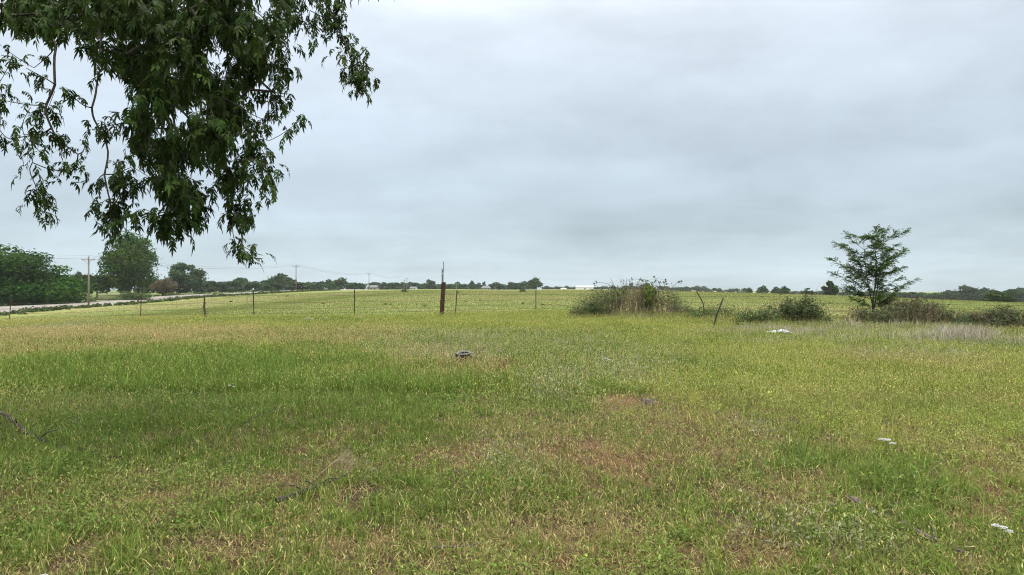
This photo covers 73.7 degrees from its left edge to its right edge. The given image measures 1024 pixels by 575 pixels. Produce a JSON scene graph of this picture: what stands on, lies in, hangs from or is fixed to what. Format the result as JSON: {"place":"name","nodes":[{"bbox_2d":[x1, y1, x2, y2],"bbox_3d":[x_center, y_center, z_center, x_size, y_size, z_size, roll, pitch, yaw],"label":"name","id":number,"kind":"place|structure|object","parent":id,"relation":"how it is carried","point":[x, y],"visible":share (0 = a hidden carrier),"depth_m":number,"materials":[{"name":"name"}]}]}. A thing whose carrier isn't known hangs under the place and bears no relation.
{"place":"outdoors","nodes":[
{"label":"outdoors","id":0,"kind":"place"},
{"bbox_2d":[0,289,372,311],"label":"road","id":1,"kind":"structure","parent":0,"point":[16,308],"depth_m":134.41,"materials":[{"name":"grey asphalt"}]},
{"bbox_2d":[481,286,490,289],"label":"ranch house","id":2,"kind":"structure","parent":0,"point":[485,287],"depth_m":396.46,"materials":[{"name":"stone"}]},
{"bbox_2d":[0,289,1023,574],"bbox_3d":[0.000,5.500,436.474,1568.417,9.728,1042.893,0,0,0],"label":"ground","id":3,"kind":"structure","parent":0,"point":[326,459],"depth_m":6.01,"materials":[{"name":"green plant"}]},
{"bbox_2d":[0,411,58,441],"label":"fallen branch","id":4,"kind":"object","parent":3,"relation":"on","point":[20,426],"visible":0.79,"depth_m":7.24,"materials":[{"name":"grey wood"}]},
{"bbox_2d":[0,243,102,305],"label":"broadleaf tree","id":5,"kind":"object","parent":3,"relation":"on","point":[25,277],"visible":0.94,"depth_m":127.39,"materials":[{"name":"green plant"}]},
{"bbox_2d":[74,272,92,293],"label":"tree","id":6,"kind":"object","parent":3,"relation":"on","point":[78,274],"visible":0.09,"depth_m":233.59,"materials":[{"name":"green plant"}]},
{"bbox_2d":[81,255,94,307],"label":"utility pole","id":7,"kind":"object","parent":3,"relation":"on","point":[88,259],"visible":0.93,"depth_m":120.88,"materials":[{"name":"brown wood"}]},
{"bbox_2d":[53,258,393,277],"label":"power line","id":8,"kind":"object","parent":7,"relation":"attached to","point":[202,268],"visible":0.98,"depth_m":155.53,"materials":[{"name":"metal"}]},
{"bbox_2d":[73,448,121,457],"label":"fallen branch","id":9,"kind":"object","parent":3,"relation":"on","point":[96,454],"visible":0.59,"depth_m":6.39,"materials":[{"name":"brown wood"}]},
{"bbox_2d":[80,273,116,298],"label":"broadleaf tree","id":10,"kind":"object","parent":3,"relation":"on","point":[106,281],"visible":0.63,"depth_m":157.96,"materials":[{"name":"green plant"}]},
{"bbox_2d":[98,273,116,293],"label":"tree","id":11,"kind":"object","parent":3,"relation":"on","point":[103,291],"visible":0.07,"depth_m":240.16,"materials":[{"name":"green plant"}]},
{"bbox_2d":[113,285,131,293],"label":"tree","id":12,"kind":"object","parent":3,"relation":"on","point":[125,290],"visible":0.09,"depth_m":245.66,"materials":[{"name":"green plant"}]},
{"bbox_2d":[94,230,164,293],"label":"broadleaf tree","id":13,"kind":"object","parent":3,"relation":"on","point":[127,273],"visible":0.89,"depth_m":169.56,"materials":[{"name":"green plant"}]},
{"bbox_2d":[112,291,151,300],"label":"roadside bush","id":14,"kind":"object","parent":3,"relation":"on","point":[130,295],"visible":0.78,"depth_m":146.47,"materials":[{"name":"green plant"}]},
{"bbox_2d":[133,277,161,293],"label":"tree","id":15,"kind":"object","parent":3,"relation":"on","point":[154,290],"visible":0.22,"depth_m":243.02,"materials":[{"name":"green plant"}]},
{"bbox_2d":[148,276,181,295],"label":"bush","id":16,"kind":"object","parent":3,"relation":"on","point":[162,287],"visible":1,"depth_m":165.53,"materials":[{"name":"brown plant"}]},
{"bbox_2d":[0,289,339,315],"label":"roadside weeds","id":17,"kind":"object","parent":3,"relation":"on","point":[33,309],"visible":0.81,"depth_m":146.39,"materials":[{"name":"green plant"}]},
{"bbox_2d":[171,289,191,292],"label":"tree","id":18,"kind":"object","parent":3,"relation":"on","point":[176,290],"visible":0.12,"depth_m":238.63,"materials":[{"name":"green plant"}]},
{"bbox_2d":[167,262,208,292],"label":"broadleaf tree","id":19,"kind":"object","parent":3,"relation":"on","point":[192,280],"visible":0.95,"depth_m":233.11,"materials":[{"name":"green plant"}]},
{"bbox_2d":[0,0,380,271],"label":"pecan tree","id":20,"kind":"object","parent":3,"relation":"on","point":[143,70],"visible":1,"depth_m":5.73,"materials":[{"name":"green plant"}]},
{"bbox_2d":[190,283,207,292],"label":"tree","id":21,"kind":"object","parent":3,"relation":"on","point":[202,289],"visible":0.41,"depth_m":268.88,"materials":[{"name":"green plant"}]},
{"bbox_2d":[203,281,218,292],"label":"tree","id":22,"kind":"object","parent":3,"relation":"on","point":[210,288],"visible":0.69,"depth_m":283.81,"materials":[{"name":"green plant"}]},
{"bbox_2d":[213,281,235,291],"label":"tree","id":23,"kind":"object","parent":3,"relation":"on","point":[223,286],"visible":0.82,"depth_m":288.48,"materials":[{"name":"green plant"}]},
{"bbox_2d":[227,281,244,291],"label":"tree","id":24,"kind":"object","parent":3,"relation":"on","point":[236,285],"visible":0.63,"depth_m":299.49,"materials":[{"name":"green plant"}]},
{"bbox_2d":[233,277,248,291],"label":"tree","id":25,"kind":"object","parent":3,"relation":"on","point":[242,280],"visible":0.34,"depth_m":377.36,"materials":[{"name":"green plant"}]},
{"bbox_2d":[241,281,266,291],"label":"tree","id":26,"kind":"object","parent":3,"relation":"on","point":[255,285],"visible":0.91,"depth_m":308.39,"materials":[{"name":"green plant"}]},
{"bbox_2d":[245,406,284,422],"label":"fallen branch","id":27,"kind":"object","parent":3,"relation":"on","point":[260,414],"visible":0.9,"depth_m":7.74,"materials":[{"name":"brown wood"}]},
{"bbox_2d":[258,280,276,289],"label":"tree","id":28,"kind":"object","parent":3,"relation":"on","point":[267,281],"visible":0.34,"depth_m":312.77,"materials":[{"name":"green plant"}]},
{"bbox_2d":[262,283,284,290],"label":"tree","id":29,"kind":"object","parent":3,"relation":"on","point":[272,286],"visible":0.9,"depth_m":282.78,"materials":[{"name":"green plant"}]},
{"bbox_2d":[268,273,292,290],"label":"tree","id":30,"kind":"object","parent":3,"relation":"on","point":[279,277],"visible":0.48,"depth_m":325.80,"materials":[{"name":"green plant"}]},
{"bbox_2d":[278,277,295,284],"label":"tree","id":31,"kind":"object","parent":3,"relation":"on","point":[288,280],"visible":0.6,"depth_m":298.33,"materials":[{"name":"green plant"}]},
{"bbox_2d":[280,281,311,289],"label":"tree","id":32,"kind":"object","parent":3,"relation":"on","point":[300,286],"visible":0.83,"depth_m":288.18,"materials":[{"name":"green plant"}]},
{"bbox_2d":[305,281,315,289],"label":"tree","id":33,"kind":"object","parent":3,"relation":"on","point":[312,284],"visible":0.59,"depth_m":350.12,"materials":[{"name":"green plant"}]},
{"bbox_2d":[275,473,350,503],"bbox_3d":[-1.562,1.541,5.362,0.278,0.086,0.796,0,0,39],"label":"fallen branch","id":34,"kind":"object","parent":3,"relation":"on","point":[294,494],"visible":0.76,"depth_m":5.25,"materials":[{"name":"brown wood"}]},
{"bbox_2d":[312,281,328,289],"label":"tree","id":35,"kind":"object","parent":3,"relation":"on","point":[320,285],"visible":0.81,"depth_m":350.89,"materials":[{"name":"green plant"}]},
{"bbox_2d":[324,279,337,288],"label":"tree","id":36,"kind":"object","parent":3,"relation":"on","point":[331,283],"visible":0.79,"depth_m":365.68,"materials":[{"name":"green plant"}]},
{"bbox_2d":[313,445,356,479],"bbox_3d":[-1.468,1.449,5.702,0.388,0.285,0.216,0,0,-5],"label":"dry weed","id":37,"kind":"object","parent":3,"relation":"on","point":[343,460],"visible":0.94,"depth_m":5.68,"materials":[{"name":"beige plant"}]},
{"bbox_2d":[333,277,348,288],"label":"tree","id":38,"kind":"object","parent":3,"relation":"on","point":[341,283],"visible":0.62,"depth_m":375.48,"materials":[{"name":"green plant"}]},
{"bbox_2d":[344,282,359,288],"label":"tree","id":39,"kind":"object","parent":3,"relation":"on","point":[353,285],"visible":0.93,"depth_m":368.51,"materials":[{"name":"green plant"}]},
{"bbox_2d":[357,283,366,288],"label":"tree","id":40,"kind":"object","parent":3,"relation":"on","point":[361,285],"visible":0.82,"depth_m":371.12,"materials":[{"name":"green plant"}]},
{"bbox_2d":[367,282,380,289],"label":"tree","id":41,"kind":"object","parent":3,"relation":"on","point":[374,283],"visible":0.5,"depth_m":475.36,"materials":[{"name":"green plant"}]},
{"bbox_2d":[370,285,378,289],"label":"pale house","id":42,"kind":"structure","parent":3,"relation":"on","point":[374,287],"depth_m":387.68,"materials":[{"name":"stone"}]},
{"bbox_2d":[378,282,388,289],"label":"tree","id":43,"kind":"object","parent":3,"relation":"on","point":[382,284],"visible":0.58,"depth_m":472.39,"materials":[{"name":"green plant"}]},
{"bbox_2d":[383,282,403,289],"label":"tree","id":44,"kind":"object","parent":3,"relation":"on","point":[392,286],"visible":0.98,"depth_m":436.14,"materials":[{"name":"green plant"}]},
{"bbox_2d":[407,282,419,288],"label":"tree","id":45,"kind":"object","parent":3,"relation":"on","point":[413,284],"visible":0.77,"depth_m":462.86,"materials":[{"name":"green plant"}]},
{"bbox_2d":[415,283,427,288],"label":"tree","id":46,"kind":"object","parent":3,"relation":"on","point":[421,286],"visible":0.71,"depth_m":465.71,"materials":[{"name":"green plant"}]},
{"bbox_2d":[424,279,437,288],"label":"tree","id":47,"kind":"object","parent":3,"relation":"on","point":[431,284],"visible":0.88,"depth_m":417.53,"materials":[{"name":"green plant"}]},
{"bbox_2d":[440,262,445,314],"bbox_3d":[-3.898,0.175,38.298,0.371,3.260,0.254,0,0,0],"label":"timber post","id":48,"kind":"object","parent":3,"relation":"on","point":[442,299],"visible":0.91,"depth_m":38.20,"materials":[{"name":"brown wood"}]},
{"bbox_2d":[446,284,455,288],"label":"tree","id":49,"kind":"object","parent":3,"relation":"on","point":[450,286],"visible":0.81,"depth_m":450.26,"materials":[{"name":"green plant"}]},
{"bbox_2d":[453,281,461,288],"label":"tree","id":50,"kind":"object","parent":3,"relation":"on","point":[458,285],"visible":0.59,"depth_m":462.12,"materials":[{"name":"green plant"}]},
{"bbox_2d":[430,540,489,547],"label":"fallen branch","id":51,"kind":"object","parent":3,"relation":"on","point":[453,546],"visible":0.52,"depth_m":4.12,"materials":[{"name":"brown wood"}]},
{"bbox_2d":[455,351,472,359],"bbox_3d":[-1.029,1.455,14.617,0.365,0.144,0.365,-3,7,0],"label":"old tyre","id":52,"kind":"object","parent":3,"relation":"on","point":[462,353],"visible":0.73,"depth_m":14.50,"materials":[{"name":"rubber"}]},
{"bbox_2d":[460,284,468,288],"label":"tree","id":53,"kind":"object","parent":3,"relation":"on","point":[464,286],"visible":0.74,"depth_m":463.38,"materials":[{"name":"green plant"}]},
{"bbox_2d":[467,280,474,288],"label":"tree","id":54,"kind":"object","parent":3,"relation":"on","point":[470,285],"visible":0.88,"depth_m":429.26,"materials":[{"name":"green plant"}]},
{"bbox_2d":[475,283,481,289],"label":"tree","id":55,"kind":"object","parent":3,"relation":"on","point":[478,286],"visible":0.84,"depth_m":447.89,"materials":[{"name":"green plant"}]},
{"bbox_2d":[490,282,506,289],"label":"tree","id":56,"kind":"object","parent":3,"relation":"on","point":[496,286],"visible":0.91,"depth_m":428.86,"materials":[{"name":"green plant"}]},
{"bbox_2d":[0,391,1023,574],"bbox_3d":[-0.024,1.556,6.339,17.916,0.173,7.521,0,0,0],"label":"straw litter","id":57,"kind":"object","parent":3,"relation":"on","point":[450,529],"visible":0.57,"depth_m":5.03,"materials":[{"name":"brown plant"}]},
{"bbox_2d":[503,282,520,289],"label":"tree","id":58,"kind":"object","parent":3,"relation":"on","point":[513,286],"visible":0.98,"depth_m":417.64,"materials":[{"name":"green plant"}]},
{"bbox_2d":[0,325,1023,574],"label":"weed leaves","id":59,"kind":"object","parent":3,"relation":"on","point":[134,485],"visible":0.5,"depth_m":6.04,"materials":[{"name":"green plant"}]},
{"bbox_2d":[1,288,1023,320],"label":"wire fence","id":60,"kind":"object","parent":3,"relation":"on","point":[204,308],"visible":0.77,"depth_m":36.17,"materials":[{"name":"grey metal"}]},
{"bbox_2d":[518,281,527,289],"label":"tree","id":61,"kind":"object","parent":3,"relation":"on","point":[522,284],"visible":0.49,"depth_m":423.75,"materials":[{"name":"green plant"}]},
{"bbox_2d":[523,278,544,289],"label":"tree","id":62,"kind":"object","parent":3,"relation":"on","point":[534,283],"visible":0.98,"depth_m":408.18,"materials":[{"name":"green plant"}]},
{"bbox_2d":[575,286,592,288],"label":"white barn","id":63,"kind":"structure","parent":3,"relation":"on","point":[583,287],"depth_m":555.50,"materials":[{"name":"metal"}]},
{"bbox_2d":[568,297,613,317],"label":"bramble bush","id":64,"kind":"object","parent":3,"relation":"on","point":[593,306],"visible":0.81,"depth_m":35.35,"materials":[{"name":"green plant"}]},
{"bbox_2d":[359,354,872,568],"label":"clover heads","id":65,"kind":"object","parent":3,"relation":"on","point":[763,501],"visible":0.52,"depth_m":4.77,"materials":[{"name":"plant"}]},
{"bbox_2d":[570,276,699,318],"bbox_3d":[6.555,0.628,36.951,7.265,2.534,4.958,0,0,0],"label":"bramble bush","id":66,"kind":"object","parent":3,"relation":"on","point":[618,301],"visible":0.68,"depth_m":36.21,"materials":[{"name":"green plant"}]},
{"bbox_2d":[640,398,654,404],"bbox_3d":[1.833,1.549,9.218,0.203,0.109,0.188,0,0,35],"label":"burnt stump","id":67,"kind":"object","parent":3,"relation":"on","point":[650,401],"visible":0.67,"depth_m":9.17,"materials":[{"name":"grey wood"}]},
{"bbox_2d":[641,283,657,313],"bbox_3d":[7.172,0.700,36.000,0.897,1.880,0.721,0,0,39],"label":"young sapling","id":68,"kind":"object","parent":3,"relation":"on","point":[652,291],"visible":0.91,"depth_m":35.82,"materials":[{"name":"green plant"}]},
{"bbox_2d":[694,286,703,291],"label":"tree","id":69,"kind":"object","parent":3,"relation":"on","point":[699,289],"visible":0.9,"depth_m":636.81,"materials":[{"name":"green plant"}]},
{"bbox_2d":[684,303,745,318],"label":"bramble bush","id":70,"kind":"object","parent":3,"relation":"on","point":[704,311],"visible":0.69,"depth_m":32.84,"materials":[{"name":"green plant"}]},
{"bbox_2d":[714,298,723,325],"bbox_3d":[7.874,1.089,26.172,0.474,1.365,0.064,0,0,7],"label":"leaning stake","id":71,"kind":"object","parent":3,"relation":"on","point":[718,311],"visible":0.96,"depth_m":26.15,"materials":[{"name":"wood"}]},
{"bbox_2d":[745,287,752,292],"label":"tree","id":72,"kind":"object","parent":3,"relation":"on","point":[749,290],"visible":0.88,"depth_m":299.54,"materials":[{"name":"green plant"}]},
{"bbox_2d":[731,300,781,324],"bbox_3d":[10.101,1.141,27.936,2.310,1.278,1.646,0,0,0],"label":"bramble bush","id":73,"kind":"object","parent":3,"relation":"on","point":[749,315],"visible":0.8,"depth_m":27.76,"materials":[{"name":"green plant"}]},
{"bbox_2d":[756,285,769,292],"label":"tree","id":74,"kind":"object","parent":3,"relation":"on","point":[762,288],"visible":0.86,"depth_m":299.73,"materials":[{"name":"green plant"}]},
{"bbox_2d":[770,287,780,293],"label":"tree","id":75,"kind":"object","parent":3,"relation":"on","point":[777,289],"visible":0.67,"depth_m":309.43,"materials":[{"name":"green plant"}]},
{"bbox_2d":[778,286,790,293],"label":"tree","id":76,"kind":"object","parent":3,"relation":"on","point":[784,290],"visible":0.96,"depth_m":299.05,"materials":[{"name":"green plant"}]},
{"bbox_2d":[753,295,838,324],"bbox_3d":[11.810,0.988,28.454,3.733,1.832,2.560,0,0,0],"label":"bramble bush","id":77,"kind":"object","parent":3,"relation":"on","point":[784,308],"visible":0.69,"depth_m":28.20,"materials":[{"name":"green plant"}]},
{"bbox_2d":[781,282,830,322],"bbox_3d":[12.055,0.749,28.179,1.684,1.964,1.593,0,0,0],"label":"bramble shoot","id":78,"kind":"object","parent":3,"relation":"on","point":[808,303],"visible":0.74,"depth_m":28.08,"materials":[{"name":"green plant"}]},
{"bbox_2d":[800,288,814,294],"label":"broadleaf tree","id":79,"kind":"object","parent":3,"relation":"on","point":[805,291],"visible":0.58,"depth_m":189.67,"materials":[{"name":"green plant"}]},
{"bbox_2d":[595,305,1023,346],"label":"dead weeds","id":80,"kind":"object","parent":3,"relation":"on","point":[944,331],"visible":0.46,"depth_m":20.01,"materials":[{"name":"beige plant"}]},
{"bbox_2d":[821,280,839,294],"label":"broadleaf tree","id":81,"kind":"object","parent":3,"relation":"on","point":[828,290],"visible":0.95,"depth_m":181.46,"materials":[{"name":"green plant"}]},
{"bbox_2d":[846,495,874,515],"bbox_3d":[2.558,1.603,4.997,0.085,0.072,0.359,0,0,0],"label":"fallen log","id":82,"kind":"object","parent":3,"relation":"on","point":[854,499],"visible":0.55,"depth_m":5.07,"materials":[{"name":"grey wood"}]},
{"bbox_2d":[841,303,890,324],"bbox_3d":[14.904,1.189,28.714,2.490,1.293,2.113,0,0,0],"label":"bramble bush","id":83,"kind":"object","parent":3,"relation":"on","point":[864,314],"visible":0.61,"depth_m":28.50,"materials":[{"name":"green plant"}]},
{"bbox_2d":[824,224,920,309],"bbox_3d":[15.731,-0.514,29.753,3.044,4.405,3.247,0,0,-43],"label":"locust sapling","id":84,"kind":"object","parent":3,"relation":"on","point":[862,275],"visible":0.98,"depth_m":29.72,"materials":[{"name":"green plant"}]},
{"bbox_2d":[878,438,896,455],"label":"yarrow flower","id":85,"kind":"object","parent":3,"relation":"on","point":[883,439],"visible":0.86,"depth_m":6.49,"materials":[{"name":"white plant"}]},
{"bbox_2d":[896,292,913,297],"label":"tree","id":86,"kind":"object","parent":3,"relation":"on","point":[903,294],"visible":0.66,"depth_m":347.97,"materials":[{"name":"green plant"}]},
{"bbox_2d":[905,292,925,298],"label":"tree","id":87,"kind":"object","parent":3,"relation":"on","point":[916,294],"visible":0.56,"depth_m":345.23,"materials":[{"name":"green plant"}]},
{"bbox_2d":[862,291,980,325],"bbox_3d":[16.335,0.963,27.616,4.423,1.738,2.964,0,0,0],"label":"bramble bush","id":88,"kind":"object","parent":3,"relation":"on","point":[904,309],"visible":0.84,"depth_m":27.24,"materials":[{"name":"green plant"}]},
{"bbox_2d":[923,293,946,298],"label":"tree","id":89,"kind":"object","parent":3,"relation":"on","point":[933,295],"visible":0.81,"depth_m":347.13,"materials":[{"name":"green plant"}]},
{"bbox_2d":[899,520,971,556],"bbox_3d":[2.679,1.557,4.346,0.062,0.144,0.589,0,0,-5],"label":"fallen log","id":90,"kind":"object","parent":3,"relation":"on","point":[936,540],"visible":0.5,"depth_m":4.33,"materials":[{"name":"brown wood"}]},
{"bbox_2d":[938,290,960,299],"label":"tree","id":91,"kind":"object","parent":3,"relation":"on","point":[951,295],"visible":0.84,"depth_m":350.47,"materials":[{"name":"green plant"}]},
{"bbox_2d":[950,285,983,300],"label":"tree","id":92,"kind":"object","parent":3,"relation":"on","point":[966,293],"visible":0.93,"depth_m":327.87,"materials":[{"name":"green plant"}]},
{"bbox_2d":[948,307,988,325],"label":"bramble bush","id":93,"kind":"object","parent":3,"relation":"on","point":[962,319],"visible":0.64,"depth_m":25.91,"materials":[{"name":"green plant"}]},
{"bbox_2d":[979,287,989,294],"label":"tree","id":94,"kind":"object","parent":3,"relation":"on","point":[983,289],"visible":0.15,"depth_m":365.44,"materials":[{"name":"green plant"}]},
{"bbox_2d":[981,289,996,296],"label":"treeline tree","id":95,"kind":"object","parent":3,"relation":"on","point":[987,291],"visible":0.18,"depth_m":332.14,"materials":[{"name":"green plant"}]},
{"bbox_2d":[964,303,1023,328],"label":"bramble bush","id":96,"kind":"object","parent":3,"relation":"on","point":[1006,317],"visible":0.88,"depth_m":25.29,"materials":[{"name":"green plant"}]},
{"bbox_2d":[980,290,1017,302],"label":"broadleaf tree","id":97,"kind":"object","parent":3,"relation":"on","point":[996,296],"visible":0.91,"depth_m":116.90,"materials":[{"name":"green plant"}]},
{"bbox_2d":[987,523,1013,554],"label":"yarrow flower","id":98,"kind":"object","parent":3,"relation":"on","point":[1003,527],"visible":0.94,"depth_m":4.12,"materials":[{"name":"white plant"}]},
{"bbox_2d":[1004,289,1023,301],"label":"treeline tree","id":99,"kind":"object","parent":3,"relation":"on","point":[1017,293],"visible":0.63,"depth_m":297.56,"materials":[{"name":"green plant"}]},
{"bbox_2d":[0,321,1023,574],"bbox_3d":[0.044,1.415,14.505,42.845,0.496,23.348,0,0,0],"label":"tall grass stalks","id":100,"kind":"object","parent":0,"point":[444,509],"depth_m":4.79,"materials":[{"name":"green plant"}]},
{"bbox_2d":[0,0,1023,291],"label":"sky","id":101,"kind":"structure","parent":0,"point":[723,144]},
{"bbox_2d":[1,290,1023,320],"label":"hay field grass","id":102,"kind":"structure","parent":0,"point":[270,304],"depth_m":83.92,"materials":[{"name":"green plant"}]},
{"bbox_2d":[248,309,1023,335],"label":"tall green grass","id":103,"kind":"structure","parent":0,"point":[790,321],"depth_m":26.82,"materials":[{"name":"green plant"}]}
]}

